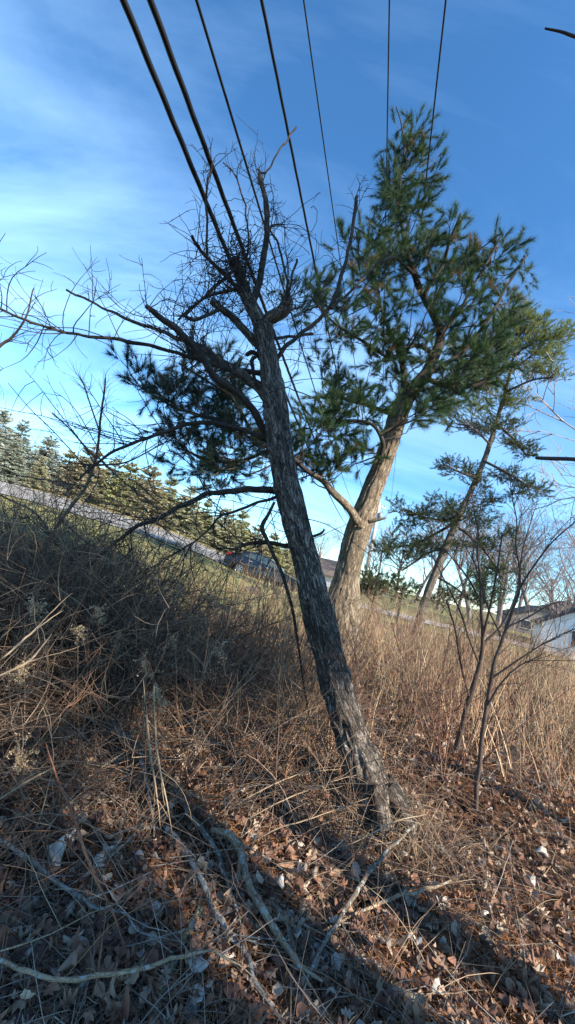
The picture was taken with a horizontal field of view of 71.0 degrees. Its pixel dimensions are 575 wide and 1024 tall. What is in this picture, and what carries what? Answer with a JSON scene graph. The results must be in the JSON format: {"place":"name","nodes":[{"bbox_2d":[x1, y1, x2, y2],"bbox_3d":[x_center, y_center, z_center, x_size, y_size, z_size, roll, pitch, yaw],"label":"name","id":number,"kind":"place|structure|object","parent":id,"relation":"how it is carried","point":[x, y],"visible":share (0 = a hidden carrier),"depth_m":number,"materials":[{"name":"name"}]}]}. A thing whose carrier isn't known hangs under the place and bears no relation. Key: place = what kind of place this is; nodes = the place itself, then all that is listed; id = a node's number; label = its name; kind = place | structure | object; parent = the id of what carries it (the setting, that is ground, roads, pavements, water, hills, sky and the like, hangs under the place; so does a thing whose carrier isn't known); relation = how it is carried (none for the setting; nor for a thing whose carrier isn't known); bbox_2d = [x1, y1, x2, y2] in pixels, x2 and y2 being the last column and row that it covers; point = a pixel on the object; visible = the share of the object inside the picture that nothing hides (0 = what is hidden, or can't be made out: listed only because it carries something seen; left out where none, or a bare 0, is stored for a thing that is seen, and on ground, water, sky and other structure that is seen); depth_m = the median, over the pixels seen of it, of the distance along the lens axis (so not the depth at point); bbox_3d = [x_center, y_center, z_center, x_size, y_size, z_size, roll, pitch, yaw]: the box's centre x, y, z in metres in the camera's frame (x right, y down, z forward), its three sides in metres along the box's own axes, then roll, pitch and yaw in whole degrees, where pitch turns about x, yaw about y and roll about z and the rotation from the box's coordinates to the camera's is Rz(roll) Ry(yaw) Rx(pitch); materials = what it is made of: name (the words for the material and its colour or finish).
{"place":"outdoors","nodes":[
{"label":"outdoors","id":0,"kind":"place"},
{"bbox_2d":[119,0,346,524],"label":"utility wire","id":1,"kind":"object","parent":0,"point":[141,45],"visible":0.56,"depth_m":3.55,"materials":[{"name":"metal"}]},
{"bbox_2d":[147,0,348,516],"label":"utility wire","id":2,"kind":"object","parent":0,"point":[164,37],"visible":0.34,"depth_m":3.82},
{"bbox_2d":[195,0,353,505],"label":"utility wire","id":3,"kind":"object","parent":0,"point":[218,73],"visible":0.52,"depth_m":4.28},
{"bbox_2d":[0,484,574,1023],"bbox_3d":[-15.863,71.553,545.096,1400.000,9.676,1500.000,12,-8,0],"label":"ground","id":4,"kind":"structure","parent":0,"point":[462,792],"depth_m":2.64,"materials":[{"name":"plant"}]},
{"bbox_2d":[0,409,18,461],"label":"spruce tree","id":5,"kind":"object","parent":4,"relation":"on","point":[4,418],"visible":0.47,"depth_m":33.75,"materials":[{"name":"green plant"}]},
{"bbox_2d":[0,419,32,480],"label":"spruce tree","id":6,"kind":"object","parent":4,"relation":"on","point":[24,439],"visible":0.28,"depth_m":34.62,"materials":[{"name":"green plant"}]},
{"bbox_2d":[0,437,33,486],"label":"spruce tree","id":7,"kind":"object","parent":4,"relation":"on","point":[16,458],"visible":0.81,"depth_m":30.54,"materials":[{"name":"green plant"}]},
{"bbox_2d":[1,653,34,758],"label":"dried goldenrod","id":8,"kind":"object","parent":4,"relation":"on","point":[20,671],"visible":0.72,"depth_m":2.46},
{"bbox_2d":[0,280,42,349],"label":"bare tree","id":9,"kind":"object","parent":4,"relation":"on","point":[9,339],"visible":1,"depth_m":2.30,"materials":[{"name":"grey plant"}]},
{"bbox_2d":[4,733,48,806],"bbox_3d":[-1.347,1.411,2.117,0.299,0.455,0.134,15,-8,-21],"label":"dried goldenrod","id":10,"kind":"object","parent":4,"relation":"on","point":[20,758],"visible":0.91,"depth_m":2.10,"materials":[{"name":"plant"}]},
{"bbox_2d":[0,765,57,798],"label":"dry cane","id":11,"kind":"object","parent":4,"relation":"on","point":[30,779],"visible":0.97,"depth_m":1.76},
{"bbox_2d":[12,593,50,735],"bbox_3d":[-1.722,1.034,2.579,0.152,1.046,0.274,16,-8,-23],"label":"dried goldenrod","id":12,"kind":"object","parent":4,"relation":"on","point":[31,607],"visible":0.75,"depth_m":2.56,"materials":[{"name":"plant"}]},
{"bbox_2d":[0,593,71,659],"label":"dry cane","id":13,"kind":"object","parent":4,"relation":"on","point":[21,641],"visible":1,"depth_m":1.96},
{"bbox_2d":[22,456,51,492],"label":"spruce tree","id":14,"kind":"object","parent":4,"relation":"on","point":[43,472],"visible":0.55,"depth_m":31.61,"materials":[{"name":"green plant"}]},
{"bbox_2d":[0,625,79,675],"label":"dry cane","id":15,"kind":"object","parent":4,"relation":"on","point":[21,665],"visible":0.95,"depth_m":2.00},
{"bbox_2d":[16,435,68,495],"bbox_3d":[-20.971,-4.025,34.626,6.447,5.269,6.184,5,-11,46],"label":"spruce tree","id":16,"kind":"object","parent":4,"relation":"on","point":[49,443],"visible":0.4,"depth_m":34.27,"materials":[{"name":"green plant"}]},
{"bbox_2d":[46,446,110,504],"bbox_3d":[-17.598,-3.186,35.639,7.027,5.590,7.668,14,-8,-12],"label":"spruce tree","id":17,"kind":"object","parent":4,"relation":"on","point":[83,470],"visible":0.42,"depth_m":34.60,"materials":[{"name":"green plant"}]},
{"bbox_2d":[69,624,89,730],"bbox_3d":[-1.464,1.192,2.749,0.147,0.875,0.320,10,-8,17],"label":"dried goldenrod","id":18,"kind":"object","parent":4,"relation":"on","point":[77,629],"visible":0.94,"depth_m":2.71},
{"bbox_2d":[45,742,133,999],"bbox_3d":[-0.865,1.566,1.718,0.940,0.750,0.313,6,-10,42],"label":"bramble cane","id":19,"kind":"object","parent":4,"relation":"on","point":[79,835],"visible":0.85,"depth_m":1.71,"materials":[{"name":"brown plant"}]},
{"bbox_2d":[89,602,107,726],"bbox_3d":[-1.371,1.147,2.935,0.161,0.970,0.368,7,-9,33],"label":"dried goldenrod","id":20,"kind":"object","parent":4,"relation":"on","point":[97,614],"visible":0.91,"depth_m":2.89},
{"bbox_2d":[0,360,200,573],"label":"bare sapling","id":21,"kind":"object","parent":4,"relation":"on","point":[96,456],"visible":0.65,"depth_m":6.25,"materials":[{"name":"brown plant"}]},
{"bbox_2d":[83,458,122,505],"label":"spruce tree","id":22,"kind":"object","parent":4,"relation":"on","point":[109,473],"visible":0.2,"depth_m":36.19,"materials":[{"name":"green plant"}]},
{"bbox_2d":[0,838,239,952],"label":"fallen branch","id":23,"kind":"object","parent":4,"relation":"on","point":[74,894],"visible":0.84,"depth_m":1.75,"materials":[{"name":"wood"}]},
{"bbox_2d":[91,462,148,515],"bbox_3d":[-14.234,-1.984,35.680,6.150,5.076,5.289,10,-8,18],"label":"spruce tree","id":24,"kind":"object","parent":4,"relation":"on","point":[108,493],"visible":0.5,"depth_m":34.81,"materials":[{"name":"green plant"}]},
{"bbox_2d":[41,864,202,1016],"bbox_3d":[-0.630,1.682,1.619,0.075,0.131,0.804,8,-9,28],"label":"fallen branch","id":25,"kind":"object","parent":4,"relation":"on","point":[80,985],"visible":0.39,"depth_m":1.40,"materials":[{"name":"wood"}]},
{"bbox_2d":[0,900,269,1005],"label":"fallen branch","id":26,"kind":"object","parent":4,"relation":"on","point":[29,971],"visible":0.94,"depth_m":1.40,"materials":[{"name":"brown wood"}]},
{"bbox_2d":[103,466,176,530],"bbox_3d":[-13.035,-1.597,36.518,7.808,5.514,7.553,7,-9,34],"label":"spruce tree","id":27,"kind":"object","parent":4,"relation":"on","point":[154,474],"visible":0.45,"depth_m":35.88,"materials":[{"name":"green plant"}]},
{"bbox_2d":[86,718,195,876],"bbox_3d":[-0.910,1.655,2.489,0.505,0.184,1.352,15,-8,-21],"label":"fallen branch","id":28,"kind":"object","parent":4,"relation":"on","point":[141,761],"visible":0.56,"depth_m":2.60,"materials":[{"name":"wood"}]},
{"bbox_2d":[134,649,164,765],"bbox_3d":[-0.956,1.332,2.701,0.352,0.811,0.127,19,-10,-40],"label":"dried goldenrod","id":29,"kind":"object","parent":4,"relation":"on","point":[146,667],"visible":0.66,"depth_m":2.70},
{"bbox_2d":[132,682,170,762],"bbox_3d":[-0.925,1.426,2.605,0.306,0.657,0.154,5,-11,46],"label":"dried goldenrod","id":30,"kind":"object","parent":4,"relation":"on","point":[157,692],"visible":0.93,"depth_m":2.61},
{"bbox_2d":[143,680,167,835],"bbox_3d":[-0.788,1.412,2.239,0.376,0.816,0.116,10,-8,21],"label":"dry cane","id":31,"kind":"object","parent":4,"relation":"on","point":[149,748],"visible":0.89,"depth_m":2.18,"materials":[{"name":"plant"}]},
{"bbox_2d":[147,476,180,532],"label":"spruce tree","id":32,"kind":"object","parent":4,"relation":"on","point":[172,493],"visible":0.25,"depth_m":37.48,"materials":[{"name":"green plant"}]},
{"bbox_2d":[137,698,191,849],"bbox_3d":[-0.689,1.369,2.155,0.436,0.704,0.173,9,-8,22],"label":"dry cane","id":33,"kind":"object","parent":4,"relation":"on","point":[159,766],"visible":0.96,"depth_m":2.12,"materials":[{"name":"plant"}]},
{"bbox_2d":[153,633,185,733],"bbox_3d":[-0.861,1.352,3.102,0.150,0.835,0.436,5,-11,45],"label":"dried goldenrod","id":34,"kind":"object","parent":4,"relation":"on","point":[174,641],"visible":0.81,"depth_m":3.08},
{"bbox_2d":[151,904,203,1023],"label":"fallen branch","id":35,"kind":"object","parent":4,"relation":"on","point":[185,935],"visible":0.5,"depth_m":1.63,"materials":[{"name":"wood"}]},
{"bbox_2d":[160,485,207,542],"bbox_3d":[-9.358,-0.015,37.506,5.715,5.203,6.852,16,-8,-25],"label":"spruce tree","id":36,"kind":"object","parent":4,"relation":"on","point":[184,510],"visible":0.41,"depth_m":36.83,"materials":[{"name":"green plant"}]},
{"bbox_2d":[188,498,213,542],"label":"spruce tree","id":37,"kind":"object","parent":4,"relation":"on","point":[207,504],"visible":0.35,"depth_m":38.49,"materials":[{"name":"green plant"}]},
{"bbox_2d":[0,391,412,842],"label":"bare thicket","id":38,"kind":"object","parent":4,"relation":"on","point":[10,586],"visible":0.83,"depth_m":3.16,"materials":[{"name":"plant"}]},
{"bbox_2d":[0,116,420,842],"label":"bare tree","id":39,"kind":"object","parent":4,"relation":"on","point":[322,632],"visible":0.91,"depth_m":3.79,"materials":[{"name":"grey plant"}]},
{"bbox_2d":[253,501,310,723],"bbox_3d":[-0.011,0.881,3.571,0.865,1.852,0.214,12,-8,0],"label":"dead branch","id":40,"kind":"object","parent":39,"relation":"hanging from","point":[263,532],"visible":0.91,"depth_m":3.57,"materials":[{"name":"wood"}]},
{"bbox_2d":[173,778,256,974],"bbox_3d":[-0.279,1.724,2.173,0.491,0.431,1.036,16,-8,-23],"label":"fallen branch","id":41,"kind":"object","parent":4,"relation":"on","point":[207,837],"visible":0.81,"depth_m":2.17,"materials":[{"name":"wood"}]},
{"bbox_2d":[191,508,246,552],"bbox_3d":[-6.210,1.840,38.877,6.471,4.591,6.348,12,-8,6],"label":"spruce tree","id":42,"kind":"object","parent":4,"relation":"on","point":[218,529],"visible":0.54,"depth_m":37.74,"materials":[{"name":"green plant"}]},
{"bbox_2d":[210,638,235,743],"bbox_3d":[-0.474,1.429,3.150,0.417,0.870,0.148,16,-8,-24],"label":"dried goldenrod","id":43,"kind":"object","parent":4,"relation":"on","point":[221,645],"visible":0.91,"depth_m":3.15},
{"bbox_2d":[223,510,253,553],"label":"spruce tree","id":44,"kind":"object","parent":4,"relation":"on","point":[247,524],"visible":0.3,"depth_m":39.49,"materials":[{"name":"green plant"}]},
{"bbox_2d":[0,524,509,1023],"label":"tangled brush","id":45,"kind":"object","parent":4,"relation":"on","point":[200,710],"visible":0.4,"depth_m":2.59,"materials":[{"name":"plant"}]},
{"bbox_2d":[243,524,272,558],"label":"spruce tree","id":46,"kind":"object","parent":4,"relation":"on","point":[256,532],"visible":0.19,"depth_m":40.36,"materials":[{"name":"green plant"}]},
{"bbox_2d":[263,533,288,573],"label":"spruce tree","id":47,"kind":"object","parent":4,"relation":"on","point":[271,536],"visible":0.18,"depth_m":41.40,"materials":[{"name":"green plant"}]},
{"bbox_2d":[215,844,338,1021],"bbox_3d":[-0.102,1.923,1.918,0.912,0.121,0.178,5,-11,45],"label":"fallen branch","id":48,"kind":"object","parent":4,"relation":"on","point":[251,923],"visible":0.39,"depth_m":1.85,"materials":[{"name":"wood"}]},
{"bbox_2d":[224,732,342,813],"bbox_3d":[0.041,1.684,2.662,0.478,0.578,0.770,7,-9,34],"label":"dry cane","id":49,"kind":"object","parent":4,"relation":"on","point":[285,779],"visible":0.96,"depth_m":2.51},
{"bbox_2d":[0,559,574,1023],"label":"leaf litter","id":50,"kind":"object","parent":4,"relation":"on","point":[232,991],"visible":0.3,"depth_m":2.01,"materials":[{"name":"brown plant"}]},
{"bbox_2d":[47,835,65,865],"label":"pale leaf","id":51,"kind":"object","parent":50,"relation":"on","point":[57,849],"visible":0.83,"depth_m":1.91,"materials":[{"name":"plant"}]},
{"bbox_2d":[188,955,209,972],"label":"pale leaf","id":52,"kind":"object","parent":50,"relation":"on","point":[198,964],"visible":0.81,"depth_m":1.60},
{"bbox_2d":[210,822,333,1023],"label":"fallen branch","id":53,"kind":"object","parent":50,"relation":"on","point":[260,905],"visible":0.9,"depth_m":1.94,"materials":[{"name":"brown wood"}]},
{"bbox_2d":[0,603,574,1023],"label":"fallen twigs","id":54,"kind":"object","parent":50,"relation":"on","point":[290,1019],"depth_m":1.99,"materials":[{"name":"wood"}]},
{"bbox_2d":[0,488,574,811],"bbox_3d":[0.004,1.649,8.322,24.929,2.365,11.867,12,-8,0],"label":"dry weeds","id":55,"kind":"object","parent":4,"relation":"on","point":[540,726],"visible":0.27,"depth_m":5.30,"materials":[{"name":"plant"}]},
{"bbox_2d":[0,660,574,1023],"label":"bent straws","id":56,"kind":"object","parent":4,"relation":"on","point":[377,893],"visible":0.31,"depth_m":2.11,"materials":[{"name":"plant"}]},
{"bbox_2d":[279,541,295,578],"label":"spruce tree","id":57,"kind":"object","parent":4,"relation":"on","point":[288,558],"visible":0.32,"depth_m":42.08,"materials":[{"name":"green plant"}]},
{"bbox_2d":[248,788,366,845],"bbox_3d":[0.178,1.855,2.428,0.871,0.300,0.176,17,-9,-31],"label":"dry cane","id":58,"kind":"object","parent":4,"relation":"on","point":[312,817],"visible":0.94,"depth_m":2.29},
{"bbox_2d":[280,554,336,587],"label":"house","id":59,"kind":"structure","parent":4,"relation":"on","point":[328,566],"depth_m":46.16,"materials":[{"name":"white"}]},
{"bbox_2d":[99,103,540,664],"bbox_3d":[1.624,-2.776,7.151,8.549,10.893,3.856,15,-8,-19],"label":"pine tree","id":60,"kind":"object","parent":4,"relation":"on","point":[362,512],"visible":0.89,"depth_m":6.99,"materials":[{"name":"green plant"}]},
{"bbox_2d":[314,516,338,557],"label":"bare tree","id":61,"kind":"object","parent":4,"relation":"on","point":[320,549],"visible":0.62,"depth_m":59.86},
{"bbox_2d":[268,899,395,1023],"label":"fallen branch","id":62,"kind":"object","parent":4,"relation":"on","point":[342,967],"visible":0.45,"depth_m":1.85,"materials":[{"name":"wood"}]},
{"bbox_2d":[279,821,417,1023],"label":"fallen branch","id":63,"kind":"object","parent":4,"relation":"on","point":[355,893],"visible":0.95,"depth_m":2.02,"materials":[{"name":"wood"}]},
{"bbox_2d":[282,879,451,929],"bbox_3d":[0.461,2.097,2.074,1.051,0.234,0.190,15,-8,-17],"label":"fallen branch","id":64,"kind":"object","parent":4,"relation":"on","point":[397,896],"visible":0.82,"depth_m":2.18,"materials":[{"name":"brown wood"}]},
{"bbox_2d":[361,502,385,588],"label":"utility pole","id":65,"kind":"object","parent":4,"relation":"on","point":[379,514],"visible":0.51,"depth_m":49.39,"materials":[{"name":"grey wood"}]},
{"bbox_2d":[303,0,370,468],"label":"utility wire","id":66,"kind":"object","parent":65,"relation":"attached to","point":[322,138],"visible":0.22,"depth_m":6.42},
{"bbox_2d":[382,0,389,426],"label":"utility wire","id":67,"kind":"object","parent":65,"relation":"attached to","point":[387,114],"visible":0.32,"depth_m":6.24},
{"bbox_2d":[391,0,446,498],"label":"utility wire","id":68,"kind":"object","parent":65,"relation":"attached to","point":[444,12],"visible":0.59,"depth_m":6.22,"materials":[{"name":"metal"}]},
{"bbox_2d":[324,814,425,851],"bbox_3d":[0.592,1.986,2.435,0.695,0.276,0.208,15,-8,-16],"label":"dry cane","id":69,"kind":"object","parent":4,"relation":"on","point":[380,829],"visible":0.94,"depth_m":2.37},
{"bbox_2d":[364,525,403,596],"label":"bare tree","id":70,"kind":"object","parent":4,"relation":"on","point":[369,561],"visible":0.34,"depth_m":45.35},
{"bbox_2d":[277,764,496,895],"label":"piled leaves","id":71,"kind":"object","parent":4,"relation":"on","point":[392,836],"visible":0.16,"depth_m":2.70,"materials":[{"name":"plant"}]},
{"bbox_2d":[360,563,415,625],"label":"evergreen bush","id":72,"kind":"object","parent":4,"relation":"on","point":[364,586],"visible":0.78,"depth_m":11.71,"materials":[{"name":"green plant"}]},
{"bbox_2d":[367,507,417,577],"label":"bare tree","id":73,"kind":"object","parent":4,"relation":"on","point":[380,533],"visible":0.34,"depth_m":65.27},
{"bbox_2d":[377,567,424,623],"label":"evergreen bush","id":74,"kind":"object","parent":4,"relation":"on","point":[408,591],"visible":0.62,"depth_m":14.75,"materials":[{"name":"green plant"}]},
{"bbox_2d":[240,726,569,982],"bbox_3d":[0.703,2.000,2.772,2.013,0.551,1.600,12,-8,0],"label":"trunk foot brush","id":75,"kind":"object","parent":4,"relation":"on","point":[420,825],"visible":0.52,"depth_m":2.63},
{"bbox_2d":[362,969,449,1023],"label":"fallen branch","id":76,"kind":"object","parent":4,"relation":"on","point":[431,1011],"visible":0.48,"depth_m":1.71,"materials":[{"name":"wood"}]},
{"bbox_2d":[361,600,464,690],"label":"dry grass","id":77,"kind":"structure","parent":4,"relation":"on","point":[415,647],"depth_m":6.45,"materials":[{"name":"plant"}]},
{"bbox_2d":[383,519,446,596],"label":"bare tree","id":78,"kind":"object","parent":4,"relation":"on","point":[405,552],"visible":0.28,"depth_m":64.80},
{"bbox_2d":[400,516,442,602],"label":"bare tree","id":79,"kind":"object","parent":4,"relation":"on","point":[427,577],"visible":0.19,"depth_m":60.16,"materials":[{"name":"plant"}]},
{"bbox_2d":[402,487,496,610],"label":"bare tree","id":80,"kind":"object","parent":4,"relation":"on","point":[446,565],"visible":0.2,"depth_m":50.11,"materials":[{"name":"plant"}]},
{"bbox_2d":[423,609,486,713],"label":"dry grass","id":81,"kind":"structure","parent":4,"relation":"on","point":[440,652],"depth_m":5.83,"materials":[{"name":"plant"}]},
{"bbox_2d":[365,289,574,634],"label":"pine tree","id":82,"kind":"object","parent":4,"relation":"on","point":[540,336],"visible":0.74,"depth_m":14.34,"materials":[{"name":"green plant"}]},
{"bbox_2d":[431,486,512,623],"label":"bare tree","id":83,"kind":"object","parent":4,"relation":"on","point":[467,604],"visible":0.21,"depth_m":40.17,"materials":[{"name":"plant"}]},
{"bbox_2d":[396,471,557,755],"bbox_3d":[1.805,0.945,4.251,1.692,3.142,1.051,12,-8,0],"label":"bare sapling","id":84,"kind":"object","parent":4,"relation":"on","point":[484,641],"visible":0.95,"depth_m":4.28,"materials":[{"name":"brown plant"}]},
{"bbox_2d":[465,554,511,632],"bbox_3d":[9.832,4.041,20.063,2.245,3.928,2.149,8,-9,31],"label":"evergreen bush","id":85,"kind":"object","parent":4,"relation":"on","point":[489,581],"visible":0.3,"depth_m":19.78,"materials":[{"name":"green plant"}]},
{"bbox_2d":[442,586,542,671],"bbox_3d":[4.883,2.756,9.721,2.246,2.217,1.620,14,-8,-12],"label":"bare shrub","id":86,"kind":"object","parent":4,"relation":"on","point":[489,632],"visible":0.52,"depth_m":9.75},
{"bbox_2d":[441,456,574,813],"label":"bare sapling","id":87,"kind":"object","parent":4,"relation":"on","point":[488,700],"visible":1,"depth_m":3.36,"materials":[{"name":"brown plant"}]},
{"bbox_2d":[467,508,552,626],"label":"bare tree","id":88,"kind":"object","parent":4,"relation":"on","point":[502,605],"visible":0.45,"depth_m":45.48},
{"bbox_2d":[453,296,574,551],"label":"bare tree","id":89,"kind":"object","parent":4,"relation":"on","point":[536,433],"visible":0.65,"depth_m":16.72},
{"bbox_2d":[469,502,565,619],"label":"bare tree","id":90,"kind":"object","parent":4,"relation":"on","point":[532,531],"visible":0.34,"depth_m":60.39,"materials":[{"name":"plant"}]},
{"bbox_2d":[462,604,574,747],"bbox_3d":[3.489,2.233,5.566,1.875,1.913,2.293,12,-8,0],"label":"dry grass","id":91,"kind":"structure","parent":4,"relation":"on","point":[527,708],"depth_m":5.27,"materials":[{"name":"plant"}]},
{"bbox_2d":[486,611,557,693],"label":"dry grass","id":92,"kind":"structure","parent":4,"relation":"on","point":[519,649],"depth_m":8.36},
{"bbox_2d":[495,605,554,634],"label":"house","id":93,"kind":"structure","parent":4,"relation":"on","point":[526,623],"depth_m":45.71,"materials":[{"name":"grey"}]},
{"bbox_2d":[496,515,562,606],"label":"bare tree","id":94,"kind":"object","parent":4,"relation":"on","point":[521,600],"visible":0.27,"depth_m":60.25,"materials":[{"name":"plant"}]},
{"bbox_2d":[487,483,574,609],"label":"bare tree","id":95,"kind":"object","parent":4,"relation":"on","point":[526,600],"visible":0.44,"depth_m":55.88,"materials":[{"name":"plant"}]},
{"bbox_2d":[507,523,574,608],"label":"bare tree","id":96,"kind":"object","parent":4,"relation":"on","point":[540,575],"visible":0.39,"depth_m":61.38,"materials":[{"name":"plant"}]},
{"bbox_2d":[512,555,574,615],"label":"bare tree","id":97,"kind":"object","parent":4,"relation":"on","point":[557,606],"visible":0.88,"depth_m":30.60,"materials":[{"name":"plant"}]},
{"bbox_2d":[514,504,574,606],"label":"bare tree","id":98,"kind":"object","parent":4,"relation":"on","point":[556,551],"visible":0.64,"depth_m":52.86,"materials":[{"name":"plant"}]},
{"bbox_2d":[529,608,574,654],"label":"house","id":99,"kind":"structure","parent":4,"relation":"on","point":[569,623],"depth_m":29.72,"materials":[{"name":"white"}]},
{"bbox_2d":[534,508,574,607],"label":"bare tree","id":100,"kind":"object","parent":4,"relation":"on","point":[566,564],"visible":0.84,"depth_m":36.98,"materials":[{"name":"plant"}]},
{"bbox_2d":[535,27,574,460],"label":"bare tree","id":101,"kind":"object","parent":4,"relation":"on","point":[568,34],"visible":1,"depth_m":2.59,"materials":[{"name":"plant"}]},
{"bbox_2d":[537,602,574,697],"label":"dry grass","id":102,"kind":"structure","parent":4,"relation":"on","point":[564,649],"depth_m":8.99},
{"bbox_2d":[0,481,574,659],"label":"road","id":103,"kind":"structure","parent":0,"point":[30,492],"depth_m":26.40,"materials":[{"name":"asphalt"}]},
{"bbox_2d":[224,551,297,591],"bbox_3d":[-1.273,3.334,22.718,4.550,1.784,1.938,12,-8,6],"label":"parked car","id":104,"kind":"object","parent":103,"relation":"on","point":[254,562],"visible":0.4,"depth_m":22.04,"materials":[{"name":"blue paint"}]},
{"bbox_2d":[0,496,574,667],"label":"lawn grass","id":105,"kind":"structure","parent":0,"point":[215,576],"depth_m":16.95,"materials":[{"name":"plant"}]},
{"bbox_2d":[0,0,574,613],"label":"sky","id":106,"kind":"structure","parent":0,"point":[91,153],"materials":[{"name":"blue"}]},
{"bbox_2d":[260,0,361,486],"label":"utility wire","id":107,"kind":"object","parent":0,"point":[278,82],"visible":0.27,"depth_m":4.68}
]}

